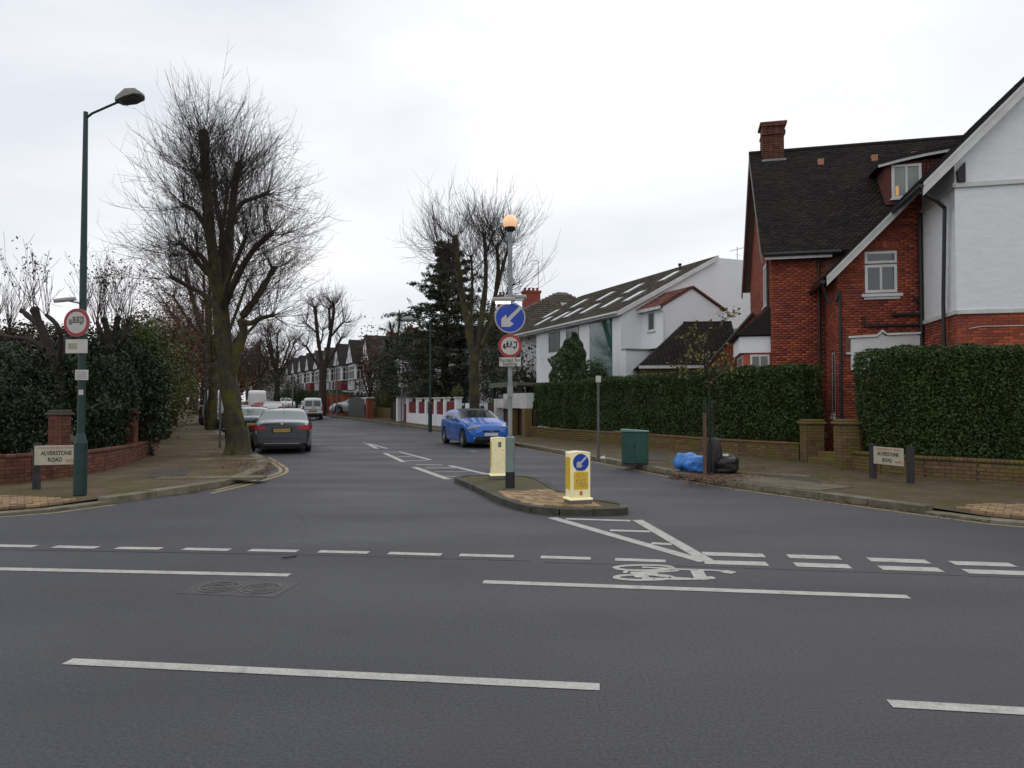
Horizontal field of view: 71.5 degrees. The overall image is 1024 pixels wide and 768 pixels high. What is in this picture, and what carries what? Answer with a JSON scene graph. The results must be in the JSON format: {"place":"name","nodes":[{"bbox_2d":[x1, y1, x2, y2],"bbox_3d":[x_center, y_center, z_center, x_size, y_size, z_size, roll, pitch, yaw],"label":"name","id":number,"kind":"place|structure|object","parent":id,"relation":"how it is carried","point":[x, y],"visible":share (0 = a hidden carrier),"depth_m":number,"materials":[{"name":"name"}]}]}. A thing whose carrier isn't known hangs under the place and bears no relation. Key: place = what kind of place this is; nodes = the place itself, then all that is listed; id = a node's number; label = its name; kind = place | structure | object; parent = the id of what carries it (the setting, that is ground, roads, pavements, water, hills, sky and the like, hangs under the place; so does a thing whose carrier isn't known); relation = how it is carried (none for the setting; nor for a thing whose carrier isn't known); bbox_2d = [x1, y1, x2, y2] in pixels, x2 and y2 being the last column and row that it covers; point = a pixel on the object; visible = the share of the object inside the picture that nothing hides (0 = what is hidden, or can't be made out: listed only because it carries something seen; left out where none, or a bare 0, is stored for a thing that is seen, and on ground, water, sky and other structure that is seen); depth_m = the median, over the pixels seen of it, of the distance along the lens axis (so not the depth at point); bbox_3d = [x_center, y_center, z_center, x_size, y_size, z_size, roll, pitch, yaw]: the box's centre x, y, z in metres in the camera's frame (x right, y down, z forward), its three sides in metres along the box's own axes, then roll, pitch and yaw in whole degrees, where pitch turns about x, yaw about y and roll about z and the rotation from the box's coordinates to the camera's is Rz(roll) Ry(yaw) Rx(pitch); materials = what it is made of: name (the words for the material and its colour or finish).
{"place":"outdoors","nodes":[
{"label":"outdoors","id":0,"kind":"place"},
{"bbox_2d":[45,410,74,445],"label":"brick pier","id":1,"kind":"structure","parent":0,"point":[59,427],"depth_m":16.22,"materials":[{"name":"brick"}]},
{"bbox_2d":[6,409,125,453],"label":"garden ground","id":2,"kind":"structure","parent":0,"point":[72,440],"depth_m":29.03,"materials":[{"name":"soil"}]},
{"bbox_2d":[0,267,30,349],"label":"pollarded tree","id":3,"kind":"object","parent":2,"relation":"on","point":[8,317],"visible":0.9,"depth_m":24.41,"materials":[{"name":"brown plant"}]},
{"bbox_2d":[0,357,70,453],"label":"laurel bush","id":4,"kind":"object","parent":2,"relation":"on","point":[10,437],"visible":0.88,"depth_m":16.66,"materials":[{"name":"green plant"}]},
{"bbox_2d":[0,318,102,432],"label":"garden tree mass","id":5,"kind":"object","parent":2,"relation":"on","point":[31,332],"visible":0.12,"depth_m":25.49,"materials":[{"name":"brown plant"}]},
{"bbox_2d":[0,235,109,409],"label":"pollarded tree","id":6,"kind":"object","parent":2,"relation":"on","point":[34,317],"visible":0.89,"depth_m":17.97,"materials":[{"name":"brown plant"}]},
{"bbox_2d":[0,337,123,453],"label":"rhododendron","id":7,"kind":"object","parent":2,"relation":"on","point":[19,360],"visible":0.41,"depth_m":18.18,"materials":[{"name":"green plant"}]},
{"bbox_2d":[63,351,145,449],"bbox_3d":[-10.535,0.644,18.378,1.884,3.082,2.312,1,-2,-31],"label":"laurel bush","id":8,"kind":"object","parent":2,"relation":"on","point":[100,406],"visible":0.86,"depth_m":18.10,"materials":[{"name":"green plant"}]},
{"bbox_2d":[47,321,173,448],"bbox_3d":[-11.612,0.202,20.570,3.332,4.092,3.178,1,-2,-30],"label":"rhododendron","id":9,"kind":"object","parent":2,"relation":"on","point":[92,346],"visible":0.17,"depth_m":20.33,"materials":[{"name":"green plant"}]},
{"bbox_2d":[64,250,175,396],"bbox_3d":[-11.195,-1.471,20.259,2.050,4.762,2.598,-1,-2,33],"label":"pollarded tree","id":10,"kind":"object","parent":2,"relation":"on","point":[106,337],"visible":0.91,"depth_m":20.14,"materials":[{"name":"brown plant"}]},
{"bbox_2d":[126,410,140,443],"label":"brick pier","id":11,"kind":"structure","parent":2,"relation":"on","point":[132,437],"depth_m":19.17,"materials":[{"name":"brick"}]},
{"bbox_2d":[91,310,189,434],"bbox_3d":[-12.316,-0.030,24.308,2.478,4.775,8.045,1,-2,-20],"label":"broadleaf shrub","id":12,"kind":"object","parent":2,"relation":"on","point":[136,329],"visible":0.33,"depth_m":22.39,"materials":[{"name":"green plant"}]},
{"bbox_2d":[116,349,179,456],"bbox_3d":[-10.840,0.569,20.787,1.992,3.342,2.347,0,-1,0],"label":"laurel bush","id":13,"kind":"object","parent":2,"relation":"on","point":[144,433],"visible":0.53,"depth_m":20.58,"materials":[{"name":"green plant"}]},
{"bbox_2d":[91,272,218,438],"bbox_3d":[-14.862,-1.270,29.848,5.715,7.456,5.295,1,-2,-31],"label":"copper leaved tree","id":14,"kind":"object","parent":2,"relation":"on","point":[166,311],"visible":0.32,"depth_m":30.15,"materials":[{"name":"brown plant"}]},
{"bbox_2d":[151,306,201,436],"bbox_3d":[-16.957,-0.785,34.877,3.636,6.814,11.545,1,-2,-26],"label":"broadleaf shrub","id":15,"kind":"object","parent":2,"relation":"on","point":[188,387],"visible":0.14,"depth_m":37.55,"materials":[{"name":"green plant"}]},
{"bbox_2d":[0,406,267,515],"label":"pavement","id":16,"kind":"structure","parent":0,"point":[103,488],"depth_m":14.77,"materials":[{"name":"concrete"}]},
{"bbox_2d":[32,443,73,489],"bbox_3d":[-8.260,1.492,12.952,0.808,0.840,0.124,0,-2,-16],"label":"street name sign","id":17,"kind":"object","parent":16,"relation":"on","point":[55,455],"visible":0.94,"depth_m":12.86,"materials":[{"name":"white"}]},
{"bbox_2d":[0,437,158,484],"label":"brick wall","id":18,"kind":"structure","parent":16,"relation":"on","point":[15,468],"depth_m":14.86,"materials":[{"name":"brick"}]},
{"bbox_2d":[53,88,144,494],"bbox_3d":[-7.051,-1.579,12.187,1.435,6.951,0.398,0,-1,0],"label":"street lamp","id":19,"kind":"object","parent":16,"relation":"on","point":[76,322],"visible":1,"depth_m":12.18,"materials":[{"name":"metal"}]},
{"bbox_2d":[136,286,233,425],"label":"copper leaved tree","id":20,"kind":"object","parent":16,"relation":"on","point":[200,350],"visible":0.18,"depth_m":45.91,"materials":[{"name":"brown plant"}]},
{"bbox_2d":[164,299,235,414],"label":"lime tree","id":21,"kind":"object","parent":16,"relation":"on","point":[196,408],"visible":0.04,"depth_m":69.84,"materials":[{"name":"brown plant"}]},
{"bbox_2d":[136,274,267,420],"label":"lime tree","id":22,"kind":"object","parent":16,"relation":"on","point":[202,395],"visible":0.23,"depth_m":53.69,"materials":[{"name":"brown plant"}]},
{"bbox_2d":[123,213,303,429],"bbox_3d":[-16.773,-3.884,39.689,9.721,13.052,8.331,0,-1,0],"label":"lime tree","id":23,"kind":"object","parent":16,"relation":"on","point":[211,419],"visible":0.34,"depth_m":39.75,"materials":[{"name":"brown plant"}]},
{"bbox_2d":[95,39,352,455],"bbox_3d":[-8.442,-3.858,21.895,8.268,12.173,6.840,-1,-2,33],"label":"lime tree","id":24,"kind":"object","parent":16,"relation":"on","point":[217,268],"visible":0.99,"depth_m":21.34,"materials":[{"name":"brown plant"}]},
{"bbox_2d":[0,404,1023,767],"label":"road","id":25,"kind":"structure","parent":0,"point":[426,612],"depth_m":5.38,"materials":[{"name":"asphalt"}]},
{"bbox_2d":[177,579,298,597],"bbox_3d":[-2.484,1.885,6.492,0.920,0.058,0.500,0,-1,8],"label":"manhole cover","id":26,"kind":"object","parent":25,"relation":"on","point":[241,588],"visible":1,"depth_m":6.47,"materials":[{"name":"metal"}]},
{"bbox_2d":[225,407,267,438],"bbox_3d":[-11.916,1.775,32.420,2.170,1.484,4.933,1,-2,-22],"label":"parked car","id":27,"kind":"object","parent":25,"relation":"on","point":[251,414],"visible":0.11,"depth_m":30.82,"materials":[{"name":"grey paint"}]},
{"bbox_2d":[246,390,266,406],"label":"parked van","id":28,"kind":"object","parent":25,"relation":"on","point":[256,395],"visible":0.55,"depth_m":70.98,"materials":[{"name":"grey paint"}]},
{"bbox_2d":[237,332,275,404],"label":"lime tree","id":29,"kind":"object","parent":25,"relation":"on","point":[246,375],"visible":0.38,"depth_m":127.85,"materials":[{"name":"brown plant"}]},
{"bbox_2d":[245,309,315,401],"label":"lime tree","id":30,"kind":"object","parent":25,"relation":"on","point":[270,348],"visible":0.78,"depth_m":87.63,"materials":[{"name":"brown plant"}]},
{"bbox_2d":[244,357,297,407],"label":"ivy clump","id":31,"kind":"object","parent":30,"relation":"attached to","point":[275,386],"visible":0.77,"depth_m":86.37,"materials":[{"name":"green plant"}]},
{"bbox_2d":[249,408,314,451],"bbox_3d":[-8.203,1.576,25.607,2.170,1.540,4.933,0,-1,-15],"label":"parked car","id":32,"kind":"object","parent":25,"relation":"on","point":[276,428],"visible":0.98,"depth_m":23.40,"materials":[{"name":"grey metal"}]},
{"bbox_2d":[301,398,322,418],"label":"parked van","id":33,"kind":"object","parent":25,"relation":"on","point":[312,407],"visible":0.8,"depth_m":60.00,"materials":[{"name":"grey paint"}]},
{"bbox_2d":[292,279,365,415],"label":"lime tree","id":34,"kind":"object","parent":25,"relation":"on","point":[322,365],"visible":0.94,"depth_m":62.97,"materials":[{"name":"brown plant"}]},
{"bbox_2d":[441,408,512,446],"bbox_3d":[-1.469,1.688,28.161,2.110,1.444,4.330,1,-2,-20],"label":"parked car","id":35,"kind":"object","parent":25,"relation":"on","point":[465,427],"visible":0.92,"depth_m":26.90,"materials":[{"name":"blue paint"}]},
{"bbox_2d":[454,474,627,515],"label":"traffic island","id":36,"kind":"structure","parent":25,"relation":"on","point":[532,494],"depth_m":11.89,"materials":[{"name":"concrete"}]},
{"bbox_2d":[489,437,504,479],"bbox_3d":[-0.282,1.551,14.922,0.380,0.874,0.300,0,-1,-10],"label":"traffic bollard","id":37,"kind":"object","parent":36,"relation":"on","point":[497,458],"visible":0.76,"depth_m":14.80,"materials":[{"name":"beige"}]},
{"bbox_2d":[492,215,526,487],"bbox_3d":[-0.046,-0.629,13.368,0.652,5.156,0.410,0,-1,0],"label":"beacon post","id":38,"kind":"object","parent":36,"relation":"on","point":[510,317],"visible":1,"depth_m":13.35,"materials":[{"name":"black metal"}]},
{"bbox_2d":[563,450,592,504],"bbox_3d":[1.043,1.479,11.264,0.395,0.834,0.300,0,-2,-18],"label":"traffic bollard","id":39,"kind":"object","parent":36,"relation":"on","point":[577,477],"visible":1,"depth_m":11.15,"materials":[{"name":"beige"}]},
{"bbox_2d":[162,417,984,522],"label":"fallen leaves","id":40,"kind":"object","parent":25,"relation":"on","point":[644,470],"visible":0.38,"depth_m":14.11,"materials":[{"name":"brown plant"}]},
{"bbox_2d":[0,0,1023,400],"label":"sky","id":41,"kind":"structure","parent":0,"point":[639,121],"materials":[{"name":"white"}]},
{"bbox_2d":[365,413,811,463],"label":"garden ground","id":42,"kind":"structure","parent":0,"point":[765,458],"depth_m":19.14,"materials":[{"name":"soil"}]},
{"bbox_2d":[280,377,306,406],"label":"conifer bush","id":43,"kind":"object","parent":42,"relation":"on","point":[298,390],"visible":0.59,"depth_m":99.66,"materials":[{"name":"green plant"}]},
{"bbox_2d":[290,358,298,390],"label":"timbered house","id":44,"kind":"structure","parent":42,"relation":"on","point":[294,365],"depth_m":122.45,"materials":[{"name":"paint"}]},
{"bbox_2d":[297,355,306,390],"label":"timbered house","id":45,"kind":"structure","parent":42,"relation":"on","point":[301,371],"depth_m":115.51,"materials":[{"name":"paint"}]},
{"bbox_2d":[304,353,314,389],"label":"timbered house","id":46,"kind":"structure","parent":42,"relation":"on","point":[310,377],"depth_m":108.33,"materials":[{"name":"paint"}]},
{"bbox_2d":[280,389,353,400],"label":"garden hedge","id":47,"kind":"object","parent":42,"relation":"on","point":[310,393],"visible":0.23,"depth_m":93.12,"materials":[{"name":"green plant"}]},
{"bbox_2d":[312,350,323,390],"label":"timbered house","id":48,"kind":"structure","parent":42,"relation":"on","point":[316,383],"depth_m":102.30,"materials":[{"name":"paint"}]},
{"bbox_2d":[332,344,347,391],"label":"timbered house","id":49,"kind":"structure","parent":42,"relation":"on","point":[340,353],"depth_m":87.19,"materials":[{"name":"red brick"}]},
{"bbox_2d":[323,339,362,391],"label":"timbered house","id":50,"kind":"structure","parent":42,"relation":"on","point":[330,378],"depth_m":94.02,"materials":[{"name":"paint"}]},
{"bbox_2d":[329,397,376,413],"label":"parked car","id":51,"kind":"object","parent":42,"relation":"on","point":[343,408],"visible":0.42,"depth_m":65.53,"materials":[{"name":"silver metal"}]},
{"bbox_2d":[352,316,385,396],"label":"autumn tree","id":52,"kind":"object","parent":42,"relation":"on","point":[367,374],"visible":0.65,"depth_m":65.90,"materials":[{"name":"brown plant"}]},
{"bbox_2d":[345,333,395,394],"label":"timbered house","id":53,"kind":"structure","parent":42,"relation":"on","point":[351,362],"depth_m":80.76,"materials":[{"name":"paint"}]},
{"bbox_2d":[373,407,392,418],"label":"brick wall","id":54,"kind":"structure","parent":42,"relation":"on","point":[384,412],"depth_m":60.55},
{"bbox_2d":[360,326,414,405],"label":"timbered house","id":55,"kind":"structure","parent":42,"relation":"on","point":[377,340],"depth_m":74.20,"materials":[{"name":"red brick"}]},
{"bbox_2d":[373,386,407,417],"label":"privet hedge","id":56,"kind":"object","parent":42,"relation":"on","point":[386,401],"visible":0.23,"depth_m":62.14,"materials":[{"name":"green plant"}]},
{"bbox_2d":[377,309,415,374],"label":"autumn tree","id":57,"kind":"object","parent":42,"relation":"on","point":[390,326],"visible":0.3,"depth_m":63.84,"materials":[{"name":"brown plant"}]},
{"bbox_2d":[390,325,451,417],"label":"house behind cedar","id":58,"kind":"structure","parent":42,"relation":"on","point":[439,370],"depth_m":60.76,"materials":[{"name":"brown tile"}]},
{"bbox_2d":[381,324,468,402],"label":"dark shrub","id":59,"kind":"object","parent":42,"relation":"on","point":[408,344],"visible":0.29,"depth_m":56.24,"materials":[{"name":"green plant"}]},
{"bbox_2d":[341,239,525,402],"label":"cedar tree","id":60,"kind":"object","parent":42,"relation":"on","point":[448,316],"visible":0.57,"depth_m":52.62,"materials":[{"name":"green plant"}]},
{"bbox_2d":[451,297,523,408],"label":"dark shrub","id":61,"kind":"object","parent":42,"relation":"on","point":[501,375],"visible":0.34,"depth_m":48.85,"materials":[{"name":"green plant"}]},
{"bbox_2d":[448,292,575,408],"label":"brown roofed house","id":62,"kind":"structure","parent":42,"relation":"on","point":[542,307],"depth_m":55.77,"materials":[{"name":"tile"}]},
{"bbox_2d":[521,288,541,307],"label":"chimney stack","id":63,"kind":"object","parent":62,"relation":"on","point":[533,296],"visible":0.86,"depth_m":60.76,"materials":[{"name":"red brick"}]},
{"bbox_2d":[488,393,537,436],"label":"carport wall","id":64,"kind":"structure","parent":42,"relation":"on","point":[524,418],"depth_m":33.74,"materials":[{"name":"paint"}]},
{"bbox_2d":[504,337,535,408],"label":"larch","id":65,"kind":"object","parent":42,"relation":"on","point":[530,379],"visible":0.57,"depth_m":43.77,"materials":[{"name":"brown plant"}]},
{"bbox_2d":[547,331,601,430],"bbox_3d":[2.857,0.068,32.664,2.491,5.052,2.546,1,-2,-22],"label":"conifer","id":66,"kind":"object","parent":42,"relation":"on","point":[571,355],"visible":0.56,"depth_m":32.24,"materials":[{"name":"green plant"}]},
{"bbox_2d":[573,357,608,429],"bbox_3d":[3.504,0.657,31.489,1.668,3.696,1.268,0,-1,0],"label":"cypress shrub","id":67,"kind":"object","parent":42,"relation":"on","point":[582,370],"visible":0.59,"depth_m":31.33,"materials":[{"name":"green plant"}]},
{"bbox_2d":[489,255,750,431],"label":"white house","id":68,"kind":"structure","parent":42,"relation":"on","point":[625,329],"depth_m":35.01,"materials":[{"name":"white render"},{"name":"brown roof tile"},{"name":"green glass"}]},
{"bbox_2d":[548,331,559,352],"bbox_3d":[2.366,-2.349,39.779,0.040,1.100,1.420,1,-2,-22],"label":"window","id":69,"kind":"structure","parent":68,"relation":"in","point":[554,337],"depth_m":39.72,"materials":[{"name":"grey"}]},
{"bbox_2d":[646,311,655,332],"bbox_3d":[6.390,-2.852,32.691,0.090,0.950,0.700,1,-2,-22],"label":"window","id":70,"kind":"structure","parent":68,"relation":"in","point":[650,315],"depth_m":32.68,"materials":[{"name":"white paint"}]},
{"bbox_2d":[704,312,757,438],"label":"brick wall","id":71,"kind":"structure","parent":42,"relation":"on","point":[747,320],"depth_m":26.52,"materials":[{"name":"brick"}]},
{"bbox_2d":[808,451,833,465],"bbox_3d":[8.296,1.887,17.931,1.050,0.300,1.150,0,-1,-15],"label":"gate step","id":72,"kind":"object","parent":42,"relation":"on","point":[825,458],"visible":0.39,"depth_m":18.04,"materials":[{"name":"brick"}]},
{"bbox_2d":[729,77,1023,459],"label":"red brick house","id":73,"kind":"structure","parent":42,"relation":"on","point":[850,250],"depth_m":20.41,"materials":[{"name":"brick"}]},
{"bbox_2d":[750,354,769,366],"bbox_3d":[7.954,-0.311,22.800,0.690,1.270,0.090,0,-1,13],"label":"window","id":74,"kind":"structure","parent":73,"relation":"in","point":[764,359],"depth_m":22.81,"materials":[{"name":"white paint"}]},
{"bbox_2d":[831,353,835,415],"bbox_3d":[9.496,0.005,21.017,0.080,1.850,0.460,0,-1,13],"label":"drainpipe","id":75,"kind":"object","parent":73,"relation":"in","point":[833,354],"depth_m":21.02,"materials":[{"name":"black metal"}]},
{"bbox_2d":[865,264,896,292],"bbox_3d":[10.532,-3.009,20.302,0.840,0.800,0.035,0,-1,13],"label":"window","id":76,"kind":"structure","parent":73,"relation":"in","point":[878,278],"depth_m":20.29,"materials":[{"name":"white paint"}]},
{"bbox_2d":[865,251,896,263],"bbox_3d":[10.530,-3.619,20.318,0.840,0.340,0.035,0,-1,13],"label":"window","id":77,"kind":"structure","parent":73,"relation":"in","point":[878,256],"depth_m":20.30,"materials":[{"name":"white paint"}]},
{"bbox_2d":[243,403,1023,524],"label":"pavement","id":78,"kind":"structure","parent":0,"point":[1001,500],"depth_m":13.63,"materials":[{"name":"concrete"}]},
{"bbox_2d":[240,337,286,389],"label":"lime tree","id":79,"kind":"object","parent":78,"relation":"on","point":[264,369],"visible":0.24,"depth_m":134.83,"materials":[{"name":"brown plant"}]},
{"bbox_2d":[348,396,374,417],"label":"metal gate","id":80,"kind":"structure","parent":78,"relation":"on","point":[356,406],"depth_m":62.05,"materials":[{"name":"grey"}]},
{"bbox_2d":[393,396,405,421],"bbox_3d":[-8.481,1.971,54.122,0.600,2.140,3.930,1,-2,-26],"label":"white gate post","id":81,"kind":"object","parent":78,"relation":"on","point":[397,410],"visible":0.62,"depth_m":54.13,"materials":[{"name":"grey"}]},
{"bbox_2d":[401,316,431,431],"bbox_3d":[-5.017,-0.522,37.337,1.651,6.088,0.320,0,-1,0],"label":"street lamp","id":82,"kind":"object","parent":78,"relation":"on","point":[407,319],"visible":1,"depth_m":37.28,"materials":[{"name":"metal"}]},
{"bbox_2d":[405,397,462,425],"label":"pillared wall","id":83,"kind":"structure","parent":78,"relation":"on","point":[417,411],"depth_m":47.55,"materials":[{"name":"paint"}]},
{"bbox_2d":[388,161,560,408],"bbox_3d":[-2.001,-4.686,39.042,9.160,14.539,7.536,0,-1,0],"label":"lime tree","id":84,"kind":"object","parent":78,"relation":"on","point":[476,348],"visible":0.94,"depth_m":38.47,"materials":[{"name":"brown plant"}]},
{"bbox_2d":[111,421,970,490],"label":"fallen leaves","id":85,"kind":"object","parent":78,"relation":"on","point":[690,476],"visible":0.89,"depth_m":15.32,"materials":[{"name":"brown plant"}]},
{"bbox_2d":[596,375,600,460],"bbox_3d":[2.327,0.918,19.168,0.140,2.311,0.088,0,-1,0],"label":"sign post","id":86,"kind":"object","parent":78,"relation":"on","point":[598,378],"visible":1,"depth_m":19.15,"materials":[{"name":"metal"}]},
{"bbox_2d":[621,429,648,465],"bbox_3d":[3.106,1.595,17.986,0.700,0.908,0.500,0,-1,8],"label":"utility cabinet","id":87,"kind":"object","parent":78,"relation":"on","point":[634,447],"visible":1,"depth_m":17.77,"materials":[{"name":"green metal"}]},
{"bbox_2d":[529,426,800,459],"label":"brick wall","id":88,"kind":"structure","parent":78,"relation":"on","point":[768,449],"depth_m":22.79,"materials":[{"name":"brick"}]},
{"bbox_2d":[533,363,826,441],"bbox_3d":[4.741,0.644,26.348,1.992,2.289,15.113,1,-2,-28],"label":"clipped hedge","id":89,"kind":"object","parent":88,"relation":"on","point":[769,402],"visible":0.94,"depth_m":22.82,"materials":[{"name":"green plant"}]},
{"bbox_2d":[673,452,695,470],"bbox_3d":[3.988,1.776,16.307,0.578,0.422,0.562,0,-1,0],"label":"recycling sack","id":90,"kind":"object","parent":78,"relation":"on","point":[679,459],"visible":0.69,"depth_m":16.17,"materials":[{"name":"blue plastic"}]},
{"bbox_2d":[683,455,707,472],"bbox_3d":[4.145,1.786,15.941,0.579,0.382,0.491,0,-1,0],"label":"recycling sack","id":91,"kind":"object","parent":78,"relation":"on","point":[692,463],"visible":0.72,"depth_m":15.77,"materials":[{"name":"blue plastic"}]},
{"bbox_2d":[703,413,706,474],"bbox_3d":[4.156,1.323,15.328,0.083,1.398,0.083,0,-1,0],"label":"tree stake","id":92,"kind":"object","parent":78,"relation":"on","point":[704,443],"visible":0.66,"depth_m":15.30,"materials":[{"name":"brown wood"}]},
{"bbox_2d":[667,306,743,474],"bbox_3d":[4.188,0.159,15.518,1.615,3.636,1.547,0,-1,12],"label":"young street tree","id":93,"kind":"object","parent":78,"relation":"on","point":[708,387],"visible":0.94,"depth_m":15.45,"materials":[{"name":"brown plant"}]},
{"bbox_2d":[707,437,721,472],"bbox_3d":[4.487,1.562,15.724,0.357,0.819,0.335,0,-1,0],"label":"refuse bag","id":94,"kind":"object","parent":78,"relation":"on","point":[718,452],"visible":0.56,"depth_m":15.60,"materials":[{"name":"black plastic"}]},
{"bbox_2d":[715,453,738,473],"bbox_3d":[4.731,1.746,15.734,0.587,0.452,0.600,0,-1,0],"label":"refuse bag","id":95,"kind":"object","parent":78,"relation":"on","point":[729,464],"visible":0.84,"depth_m":15.49,"materials":[{"name":"black plastic"}]},
{"bbox_2d":[830,419,860,469],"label":"gate pier","id":96,"kind":"structure","parent":78,"relation":"on","point":[846,439],"depth_m":16.46,"materials":[{"name":"brick"}]},
{"bbox_2d":[869,444,914,483],"bbox_3d":[7.573,1.584,14.226,0.124,0.720,1.065,0,-2,-16],"label":"street name sign","id":97,"kind":"object","parent":78,"relation":"on","point":[887,456],"visible":1,"depth_m":14.10,"materials":[{"name":"white"}]},
{"bbox_2d":[852,451,1023,483],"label":"brick wall","id":98,"kind":"structure","parent":78,"relation":"on","point":[988,470],"depth_m":14.40,"materials":[{"name":"brick"}]},
{"bbox_2d":[852,342,1023,459],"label":"clipped hedge","id":99,"kind":"object","parent":98,"relation":"on","point":[965,400],"visible":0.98,"depth_m":14.85,"materials":[{"name":"green plant"}]},
{"bbox_2d":[633,321,733,436],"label":"garage","id":100,"kind":"structure","parent":0,"point":[671,348],"depth_m":29.59,"materials":[{"name":"brick"}]},
{"bbox_2d":[797,419,826,461],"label":"gate pier","id":101,"kind":"structure","parent":0,"point":[812,443],"depth_m":18.64,"materials":[{"name":"brick"}]},
{"bbox_3d":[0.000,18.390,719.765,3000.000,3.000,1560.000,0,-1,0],"label":"ground","id":102,"kind":"structure","parent":0,"visible":0},
{"bbox_2d":[198,339,285,398],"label":"autumn tree","id":103,"kind":"object","parent":102,"relation":"on","point":[240,379],"visible":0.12,"depth_m":149.17,"materials":[{"name":"brown plant"}]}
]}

